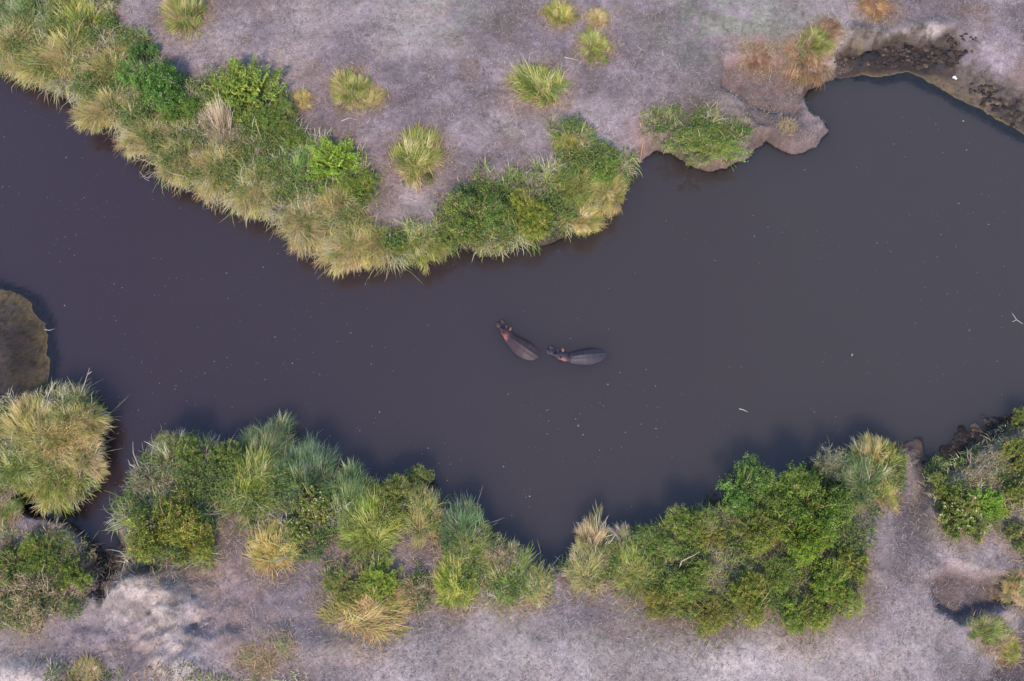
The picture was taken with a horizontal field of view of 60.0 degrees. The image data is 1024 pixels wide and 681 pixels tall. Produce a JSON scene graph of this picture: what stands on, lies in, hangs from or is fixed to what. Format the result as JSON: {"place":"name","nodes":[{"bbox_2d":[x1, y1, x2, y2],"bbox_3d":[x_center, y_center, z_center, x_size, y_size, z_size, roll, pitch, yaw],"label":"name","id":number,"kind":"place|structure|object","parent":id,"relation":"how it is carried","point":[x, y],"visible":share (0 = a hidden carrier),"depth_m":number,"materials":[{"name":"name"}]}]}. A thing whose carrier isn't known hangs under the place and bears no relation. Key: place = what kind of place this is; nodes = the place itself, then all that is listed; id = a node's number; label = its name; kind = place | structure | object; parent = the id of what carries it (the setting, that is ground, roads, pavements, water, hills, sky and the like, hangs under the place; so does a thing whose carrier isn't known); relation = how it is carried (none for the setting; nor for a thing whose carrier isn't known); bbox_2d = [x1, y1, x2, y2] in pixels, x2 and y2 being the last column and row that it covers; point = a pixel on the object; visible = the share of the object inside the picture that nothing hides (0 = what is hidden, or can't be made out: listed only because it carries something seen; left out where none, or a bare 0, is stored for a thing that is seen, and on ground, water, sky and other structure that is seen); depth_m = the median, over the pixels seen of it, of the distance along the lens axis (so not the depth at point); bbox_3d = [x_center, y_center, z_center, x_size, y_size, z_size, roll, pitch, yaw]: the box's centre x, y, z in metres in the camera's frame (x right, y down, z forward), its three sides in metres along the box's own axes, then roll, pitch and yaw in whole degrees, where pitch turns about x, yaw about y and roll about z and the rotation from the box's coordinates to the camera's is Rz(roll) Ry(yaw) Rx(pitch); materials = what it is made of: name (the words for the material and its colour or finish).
{"place":"outdoors","nodes":[
{"label":"outdoors","id":0,"kind":"place"},
{"bbox_2d":[0,71,1023,571],"bbox_3d":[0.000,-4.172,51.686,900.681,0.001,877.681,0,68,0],"label":"river water","id":1,"kind":"structure","parent":0,"point":[764,311],"depth_m":50.48,"materials":[{"name":"grey liquid"}]},
{"bbox_2d":[496,319,538,359],"bbox_3d":[0.234,0.409,50.599,3.290,2.108,1.464,35,72,13],"label":"hippopotamus","id":2,"kind":"object","parent":1,"relation":"in","point":[521,347],"visible":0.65,"depth_m":49.70},
{"bbox_2d":[546,345,606,364],"bbox_3d":[3.660,1.130,50.307,3.566,2.108,1.352,0,68,0],"label":"hippopotamus","id":3,"kind":"object","parent":1,"relation":"in","point":[587,356],"visible":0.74,"depth_m":49.48},
{"bbox_2d":[0,0,1023,680],"bbox_3d":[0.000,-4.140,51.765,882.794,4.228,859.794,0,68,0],"label":"ground","id":4,"kind":"structure","parent":0,"point":[28,356],"depth_m":49.70,"materials":[{"name":"soil"}]},
{"bbox_2d":[0,15,46,77],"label":"grass tussock","id":5,"kind":"object","parent":4,"relation":"on","point":[3,42],"depth_m":55.86,"materials":[{"name":"green plant"}]},
{"bbox_2d":[0,432,47,498],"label":"grass tussock","id":6,"kind":"object","parent":4,"relation":"on","point":[22,473],"depth_m":45.75,"materials":[{"name":"green plant"}]},
{"bbox_2d":[0,565,56,638],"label":"twiggy shrub","id":7,"kind":"object","parent":4,"relation":"on","point":[34,610],"visible":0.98,"depth_m":43.11,"materials":[{"name":"brown plant"}]},
{"bbox_2d":[0,0,57,42],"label":"grass tussock","id":8,"kind":"object","parent":4,"relation":"on","point":[14,19],"depth_m":56.62,"materials":[{"name":"green plant"}]},
{"bbox_2d":[0,384,61,462],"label":"grass tussock","id":9,"kind":"object","parent":4,"relation":"on","point":[20,413],"depth_m":46.64,"materials":[{"name":"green plant"}]},
{"bbox_2d":[18,527,63,577],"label":"leafy bush","id":10,"kind":"object","parent":4,"relation":"on","point":[35,549],"visible":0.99,"depth_m":43.89,"materials":[{"name":"green plant"}]},
{"bbox_2d":[4,16,98,89],"bbox_3d":[-28.621,-17.985,55.302,7.114,3.182,4.268,-22,70,-9],"label":"grass tussock","id":11,"kind":"object","parent":4,"relation":"on","point":[60,46],"depth_m":55.32,"materials":[{"name":"green plant"}]},
{"bbox_2d":[0,515,104,638],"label":"undergrowth","id":12,"kind":"object","parent":4,"relation":"on","point":[51,568],"visible":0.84,"depth_m":43.81,"materials":[{"name":"green plant"}]},
{"bbox_2d":[18,444,94,519],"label":"grass tussock","id":13,"kind":"object","parent":4,"relation":"on","point":[52,495],"depth_m":45.48,"materials":[{"name":"green plant"}]},
{"bbox_2d":[14,400,105,484],"bbox_3d":[-23.752,5.271,46.261,4.716,2.140,5.196,-20,69,-8],"label":"grass tussock","id":14,"kind":"object","parent":4,"relation":"on","point":[48,443],"depth_m":46.19,"materials":[{"name":"green plant"}]},
{"bbox_2d":[0,381,130,509],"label":"undergrowth","id":15,"kind":"object","parent":4,"relation":"on","point":[51,398],"visible":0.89,"depth_m":46.42,"materials":[{"name":"green plant"}]},
{"bbox_2d":[33,397,112,444],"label":"grass tussock","id":16,"kind":"object","parent":4,"relation":"on","point":[93,423],"depth_m":46.56,"materials":[{"name":"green plant"}]},
{"bbox_2d":[54,555,94,590],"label":"leafy bush","id":17,"kind":"object","parent":4,"relation":"on","point":[65,580],"visible":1,"depth_m":43.80,"materials":[{"name":"green plant"}]},
{"bbox_2d":[49,0,105,56],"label":"grass tussock","id":18,"kind":"object","parent":4,"relation":"on","point":[78,5],"depth_m":56.43,"materials":[{"name":"green plant"}]},
{"bbox_2d":[36,377,121,511],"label":"overhanging grass","id":19,"kind":"structure","parent":4,"relation":"on","point":[64,387],"depth_m":47.48,"materials":[{"name":"green plant"}]},
{"bbox_2d":[60,436,110,483],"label":"grass tussock","id":20,"kind":"object","parent":4,"relation":"on","point":[97,459],"depth_m":46.02,"materials":[{"name":"beige plant"}]},
{"bbox_2d":[66,84,130,134],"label":"grass tussock","id":21,"kind":"object","parent":4,"relation":"on","point":[94,113],"depth_m":54.10,"materials":[{"name":"beige plant"}]},
{"bbox_2d":[66,43,136,93],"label":"grass tussock","id":22,"kind":"object","parent":4,"relation":"on","point":[102,61],"depth_m":55.16,"materials":[{"name":"green plant"}]},
{"bbox_2d":[74,545,159,601],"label":"churned mud","id":23,"kind":"structure","parent":4,"relation":"on","point":[109,552],"depth_m":44.72,"materials":[{"name":"soil"}]},
{"bbox_2d":[113,113,171,159],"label":"grass tussock","id":24,"kind":"object","parent":4,"relation":"on","point":[127,143],"depth_m":53.40,"materials":[{"name":"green plant"}]},
{"bbox_2d":[113,55,187,113],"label":"leafy bush","id":25,"kind":"object","parent":4,"relation":"on","point":[165,78],"visible":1,"depth_m":53.15,"materials":[{"name":"green plant"}]},
{"bbox_2d":[119,485,203,564],"bbox_3d":[-17.363,9.152,44.109,4.113,2.324,3.376,-21,69,-8],"label":"leafy bush","id":26,"kind":"object","parent":4,"relation":"on","point":[146,539],"visible":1,"depth_m":43.77,"materials":[{"name":"green plant"}]},
{"bbox_2d":[154,430,202,468],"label":"leafy bush","id":27,"kind":"object","parent":4,"relation":"on","point":[189,450],"visible":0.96,"depth_m":45.72,"materials":[{"name":"green plant"}]},
{"bbox_2d":[154,128,207,187],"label":"grass tussock","id":28,"kind":"object","parent":4,"relation":"on","point":[179,165],"depth_m":52.69,"materials":[{"name":"green plant"}]},
{"bbox_2d":[154,0,208,41],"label":"grass tussock","id":29,"kind":"object","parent":4,"relation":"on","point":[173,9],"depth_m":56.42,"materials":[{"name":"green plant"}]},
{"bbox_2d":[171,514,218,572],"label":"leafy bush","id":30,"kind":"object","parent":4,"relation":"on","point":[205,549],"visible":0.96,"depth_m":43.90,"materials":[{"name":"green plant"}]},
{"bbox_2d":[41,655,371,680],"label":"undergrowth","id":31,"kind":"object","parent":4,"relation":"on","point":[112,678],"visible":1,"depth_m":42.06,"materials":[{"name":"green plant"}]},
{"bbox_2d":[0,0,415,270],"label":"undergrowth","id":32,"kind":"object","parent":4,"relation":"on","point":[132,35],"visible":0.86,"depth_m":53.48,"materials":[{"name":"green plant"}]},
{"bbox_2d":[0,59,421,282],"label":"overhanging grass","id":33,"kind":"structure","parent":4,"relation":"on","point":[278,216],"depth_m":52.17,"materials":[{"name":"green plant"}]},
{"bbox_2d":[188,137,246,207],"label":"grass tussock","id":34,"kind":"object","parent":4,"relation":"on","point":[206,160],"depth_m":52.38,"materials":[{"name":"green plant"}]},
{"bbox_2d":[195,94,245,149],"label":"plume grass","id":35,"kind":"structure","parent":4,"relation":"on","point":[216,118],"depth_m":53.08,"materials":[{"name":"beige plant"}]},
{"bbox_2d":[205,440,282,534],"bbox_3d":[-13.497,7.327,45.292,4.733,2.478,4.567,-39,73,-14],"label":"grass tussock","id":36,"kind":"object","parent":4,"relation":"on","point":[257,467],"depth_m":45.33,"materials":[{"name":"green plant"}]},
{"bbox_2d":[202,54,287,123],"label":"feathery shrub","id":37,"kind":"object","parent":4,"relation":"on","point":[240,87],"visible":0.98,"depth_m":53.38,"materials":[{"name":"green plant"}]},
{"bbox_2d":[230,162,278,222],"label":"grass tussock","id":38,"kind":"object","parent":4,"relation":"on","point":[251,205],"depth_m":51.84,"materials":[{"name":"beige plant"}]},
{"bbox_2d":[233,409,299,464],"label":"reed clump","id":39,"kind":"object","parent":4,"relation":"on","point":[272,434],"visible":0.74,"depth_m":46.82,"materials":[{"name":"green plant"}]},
{"bbox_2d":[247,98,293,130],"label":"leafy bush","id":40,"kind":"object","parent":4,"relation":"on","point":[264,119],"visible":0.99,"depth_m":53.18,"materials":[{"name":"green plant"}]},
{"bbox_2d":[241,516,301,579],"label":"grass tussock","id":41,"kind":"object","parent":4,"relation":"on","point":[264,534],"depth_m":44.14,"materials":[{"name":"yellow plant"}]},
{"bbox_2d":[271,191,332,263],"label":"grass tussock","id":42,"kind":"object","parent":4,"relation":"on","point":[294,237],"depth_m":51.03,"materials":[{"name":"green plant"}]},
{"bbox_2d":[265,429,341,511],"bbox_3d":[-10.582,6.667,45.548,4.255,2.648,5.009,21,70,8],"label":"reed clump","id":43,"kind":"object","parent":4,"relation":"on","point":[306,458],"visible":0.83,"depth_m":45.61,"materials":[{"name":"green plant"}]},
{"bbox_2d":[292,482,336,530],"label":"flowering bush","id":44,"kind":"object","parent":4,"relation":"on","point":[302,514],"visible":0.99,"depth_m":44.79,"materials":[{"name":"green plant"}]},
{"bbox_2d":[98,427,557,603],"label":"undergrowth","id":45,"kind":"object","parent":4,"relation":"on","point":[206,470],"visible":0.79,"depth_m":44.90,"materials":[{"name":"green plant"}]},
{"bbox_2d":[304,134,366,190],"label":"feathery shrub","id":46,"kind":"object","parent":4,"relation":"on","point":[330,169],"visible":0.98,"depth_m":52.13,"materials":[{"name":"green plant"}]},
{"bbox_2d":[307,180,370,246],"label":"grass tussock","id":47,"kind":"object","parent":4,"relation":"on","point":[335,204],"depth_m":51.38,"materials":[{"name":"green plant"}]},
{"bbox_2d":[321,565,366,611],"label":"leafy bush","id":48,"kind":"object","parent":4,"relation":"on","point":[332,583],"visible":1,"depth_m":43.18,"materials":[{"name":"green plant"}]},
{"bbox_2d":[309,214,382,279],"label":"grass tussock","id":49,"kind":"object","parent":4,"relation":"on","point":[330,252],"depth_m":50.57,"materials":[{"name":"beige plant"}]},
{"bbox_2d":[315,456,382,533],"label":"reed clump","id":50,"kind":"object","parent":4,"relation":"on","point":[344,476],"visible":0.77,"depth_m":45.18,"materials":[{"name":"green plant"}]},
{"bbox_2d":[326,66,373,110],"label":"grass tussock","id":51,"kind":"object","parent":4,"relation":"on","point":[351,85],"depth_m":54.28,"materials":[{"name":"green plant"}]},
{"bbox_2d":[340,169,382,201],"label":"leafy bush","id":52,"kind":"object","parent":4,"relation":"on","point":[357,184],"visible":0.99,"depth_m":51.66,"materials":[{"name":"green plant"}]},
{"bbox_2d":[308,582,415,649],"bbox_3d":[-7.065,13.243,42.796,5.575,1.044,3.538,-10,68,-4],"label":"grass tussock","id":53,"kind":"object","parent":4,"relation":"on","point":[359,623],"depth_m":42.81,"materials":[{"name":"beige plant"}]},
{"bbox_2d":[331,478,405,561],"bbox_3d":[-7.255,9.042,44.263,3.966,2.721,5.367,-21,70,-8],"label":"grass tussock","id":54,"kind":"object","parent":4,"relation":"on","point":[365,531],"depth_m":44.50,"materials":[{"name":"green plant"}]},
{"bbox_2d":[349,219,392,271],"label":"grass tussock","id":55,"kind":"object","parent":4,"relation":"on","point":[369,239],"depth_m":50.53,"materials":[{"name":"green plant"}]},
{"bbox_2d":[315,549,435,621],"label":"undergrowth","id":56,"kind":"object","parent":4,"relation":"on","point":[419,574],"visible":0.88,"depth_m":43.69,"materials":[{"name":"green plant"}]},
{"bbox_2d":[352,556,411,609],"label":"feathery shrub","id":57,"kind":"object","parent":4,"relation":"on","point":[377,577],"visible":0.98,"depth_m":43.24,"materials":[{"name":"green plant"}]},
{"bbox_2d":[373,472,411,524],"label":"leafy bush","id":58,"kind":"object","parent":4,"relation":"on","point":[389,488],"visible":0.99,"depth_m":44.82,"materials":[{"name":"green plant"}]},
{"bbox_2d":[388,117,452,195],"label":"grass tussock","id":59,"kind":"object","parent":4,"relation":"on","point":[416,144],"depth_m":52.50,"materials":[{"name":"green plant"}]},
{"bbox_2d":[397,483,443,548],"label":"grass tussock","id":60,"kind":"object","parent":4,"relation":"on","point":[415,514],"depth_m":44.85,"materials":[{"name":"green plant"}]},
{"bbox_2d":[399,217,448,274],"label":"grass tussock","id":61,"kind":"object","parent":4,"relation":"on","point":[434,252],"depth_m":50.64,"materials":[{"name":"green plant"}]},
{"bbox_2d":[429,550,483,610],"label":"grass tussock","id":62,"kind":"object","parent":4,"relation":"on","point":[444,589],"depth_m":43.53,"materials":[{"name":"green plant"}]},
{"bbox_2d":[434,489,490,563],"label":"reed clump","id":63,"kind":"object","parent":4,"relation":"on","point":[464,515],"visible":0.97,"depth_m":44.53,"materials":[{"name":"green plant"}]},
{"bbox_2d":[440,522,500,582],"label":"grass tussock","id":64,"kind":"object","parent":4,"relation":"on","point":[476,552],"depth_m":44.19,"materials":[{"name":"green plant"}]},
{"bbox_2d":[440,187,506,234],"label":"leafy bush","id":65,"kind":"object","parent":4,"relation":"on","point":[462,201],"visible":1,"depth_m":50.49,"materials":[{"name":"green plant"}]},
{"bbox_2d":[102,429,887,578],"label":"overhanging grass","id":66,"kind":"structure","parent":4,"relation":"on","point":[366,480],"depth_m":45.55,"materials":[{"name":"green plant"}]},
{"bbox_2d":[378,111,642,271],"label":"undergrowth","id":67,"kind":"object","parent":4,"relation":"on","point":[547,169],"visible":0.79,"depth_m":51.98,"materials":[{"name":"green plant"}]},
{"bbox_2d":[478,536,544,616],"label":"grass tussock","id":68,"kind":"object","parent":4,"relation":"on","point":[507,586],"depth_m":43.80,"materials":[{"name":"green plant"}]},
{"bbox_2d":[0,0,1023,680],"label":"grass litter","id":69,"kind":"object","parent":4,"relation":"on","point":[784,124],"depth_m":44.55,"materials":[{"name":"beige plant"}]},
{"bbox_2d":[404,158,639,266],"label":"overhanging grass","id":70,"kind":"structure","parent":4,"relation":"on","point":[531,240],"depth_m":51.24,"materials":[{"name":"green plant"}]},
{"bbox_2d":[510,185,552,239],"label":"leafy bush","id":71,"kind":"object","parent":4,"relation":"on","point":[534,206],"visible":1,"depth_m":50.68,"materials":[{"name":"green plant"}]},
{"bbox_2d":[503,52,572,110],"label":"grass tussock","id":72,"kind":"object","parent":4,"relation":"on","point":[543,85],"depth_m":54.38,"materials":[{"name":"green plant"}]},
{"bbox_2d":[551,157,604,217],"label":"grass tussock","id":73,"kind":"object","parent":4,"relation":"on","point":[583,191],"depth_m":51.96,"materials":[{"name":"green plant"}]},
{"bbox_2d":[556,199,607,237],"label":"grass tussock","id":74,"kind":"object","parent":4,"relation":"on","point":[590,220],"depth_m":51.37,"materials":[{"name":"beige plant"}]},
{"bbox_2d":[562,537,608,597],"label":"grass tussock","id":75,"kind":"object","parent":4,"relation":"on","point":[593,565],"depth_m":43.98,"materials":[{"name":"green plant"}]},
{"bbox_2d":[572,501,613,562],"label":"plume grass","id":76,"kind":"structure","parent":4,"relation":"on","point":[597,534],"depth_m":44.81,"materials":[{"name":"beige plant"}]},
{"bbox_2d":[575,22,614,65],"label":"grass tussock","id":77,"kind":"object","parent":4,"relation":"on","point":[593,40],"depth_m":55.81,"materials":[{"name":"green plant"}]},
{"bbox_2d":[586,164,628,219],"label":"grass tussock","id":78,"kind":"object","parent":4,"relation":"on","point":[613,204],"depth_m":51.97,"materials":[{"name":"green plant"}]},
{"bbox_2d":[604,534,662,602],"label":"grass tussock","id":79,"kind":"object","parent":4,"relation":"on","point":[627,559],"depth_m":43.88,"materials":[{"name":"green plant"}]},
{"bbox_2d":[634,524,681,572],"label":"leafy bush","id":80,"kind":"object","parent":4,"relation":"on","point":[663,547],"visible":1,"depth_m":44.09,"materials":[{"name":"green plant"}]},
{"bbox_2d":[643,583,687,620],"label":"leafy bush","id":81,"kind":"object","parent":4,"relation":"on","point":[653,601],"visible":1,"depth_m":43.16,"materials":[{"name":"green plant"}]},
{"bbox_2d":[663,558,715,603],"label":"leafy bush","id":82,"kind":"object","parent":4,"relation":"on","point":[687,588],"visible":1,"depth_m":43.28,"materials":[{"name":"green plant"}]},
{"bbox_2d":[662,503,721,542],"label":"leafy bush","id":83,"kind":"object","parent":4,"relation":"on","point":[681,523],"visible":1,"depth_m":44.27,"materials":[{"name":"green plant"}]},
{"bbox_2d":[637,101,755,170],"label":"undergrowth","id":84,"kind":"object","parent":4,"relation":"on","point":[718,122],"visible":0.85,"depth_m":53.99,"materials":[{"name":"green plant"}]},
{"bbox_2d":[661,124,751,168],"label":"shrub","id":85,"kind":"object","parent":4,"relation":"on","point":[698,140],"visible":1,"depth_m":53.07,"materials":[{"name":"green plant"}]},
{"bbox_2d":[687,593,735,640],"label":"leafy bush","id":86,"kind":"object","parent":4,"relation":"on","point":[716,616],"visible":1,"depth_m":42.83,"materials":[{"name":"green plant"}]},
{"bbox_2d":[556,442,908,637],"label":"undergrowth","id":87,"kind":"object","parent":4,"relation":"on","point":[802,574],"visible":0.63,"depth_m":44.17,"materials":[{"name":"green plant"}]},
{"bbox_2d":[715,451,779,517],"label":"leafy bush","id":88,"kind":"object","parent":4,"relation":"on","point":[739,498],"visible":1,"depth_m":45.15,"materials":[{"name":"green plant"}]},
{"bbox_2d":[727,568,769,627],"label":"leafy bush","id":89,"kind":"object","parent":4,"relation":"on","point":[744,594],"visible":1,"depth_m":42.87,"materials":[{"name":"green plant"}]},
{"bbox_2d":[730,508,786,562],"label":"leafy bush","id":90,"kind":"object","parent":4,"relation":"on","point":[758,540],"visible":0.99,"depth_m":44.10,"materials":[{"name":"green plant"}]},
{"bbox_2d":[754,557,797,600],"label":"leafy bush","id":91,"kind":"object","parent":4,"relation":"on","point":[783,572],"visible":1,"depth_m":43.43,"materials":[{"name":"green plant"}]},
{"bbox_2d":[780,591,832,635],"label":"leafy bush","id":92,"kind":"object","parent":4,"relation":"on","point":[816,615],"visible":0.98,"depth_m":42.55,"materials":[{"name":"green plant"}]},
{"bbox_2d":[776,516,838,574],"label":"leafy bush","id":93,"kind":"object","parent":4,"relation":"on","point":[809,541],"visible":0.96,"depth_m":43.69,"materials":[{"name":"green plant"}]},
{"bbox_2d":[780,28,836,87],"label":"dry tussock","id":94,"kind":"object","parent":4,"relation":"on","point":[817,78],"visible":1,"depth_m":55.91,"materials":[{"name":"brown plant"}]},
{"bbox_2d":[763,460,856,539],"bbox_3d":[14.898,8.081,44.227,4.276,2.997,3.510,37,73,14],"label":"leafy bush","id":95,"kind":"object","parent":4,"relation":"on","point":[826,508],"visible":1,"depth_m":44.05,"materials":[{"name":"green plant"}]},
{"bbox_2d":[810,556,865,618],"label":"leafy bush","id":96,"kind":"object","parent":4,"relation":"on","point":[826,573],"visible":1,"depth_m":42.85,"materials":[{"name":"green plant"}]},
{"bbox_2d":[828,445,892,511],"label":"reed clump","id":97,"kind":"object","parent":4,"relation":"on","point":[856,474],"visible":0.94,"depth_m":45.41,"materials":[{"name":"green plant"}]},
{"bbox_2d":[850,431,904,489],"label":"grass tussock","id":98,"kind":"object","parent":4,"relation":"on","point":[868,443],"depth_m":46.10,"materials":[{"name":"beige plant"}]},
{"bbox_2d":[834,31,1023,128],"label":"churned mud","id":99,"kind":"structure","parent":4,"relation":"on","point":[867,57],"depth_m":57.20,"materials":[{"name":"brown soil"}]},
{"bbox_2d":[936,491,989,543],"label":"flowering bush","id":100,"kind":"object","parent":4,"relation":"on","point":[969,529],"visible":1,"depth_m":44.55,"materials":[{"name":"green plant"}]},
{"bbox_2d":[918,408,1023,598],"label":"undergrowth","id":101,"kind":"object","parent":4,"relation":"on","point":[964,483],"visible":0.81,"depth_m":45.91,"materials":[{"name":"green plant"}]},
{"bbox_2d":[922,414,1021,467],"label":"churned mud","id":102,"kind":"structure","parent":4,"relation":"on","point":[961,441],"depth_m":47.81,"materials":[{"name":"brown soil"}]},
{"bbox_2d":[965,487,1011,533],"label":"feathery shrub","id":103,"kind":"object","parent":4,"relation":"on","point":[991,506],"visible":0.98,"depth_m":45.03,"materials":[{"name":"green plant"}]},
{"bbox_2d":[966,613,1013,649],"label":"grass tussock","id":104,"kind":"object","parent":4,"relation":"on","point":[994,629],"depth_m":42.92,"materials":[{"name":"green plant"}]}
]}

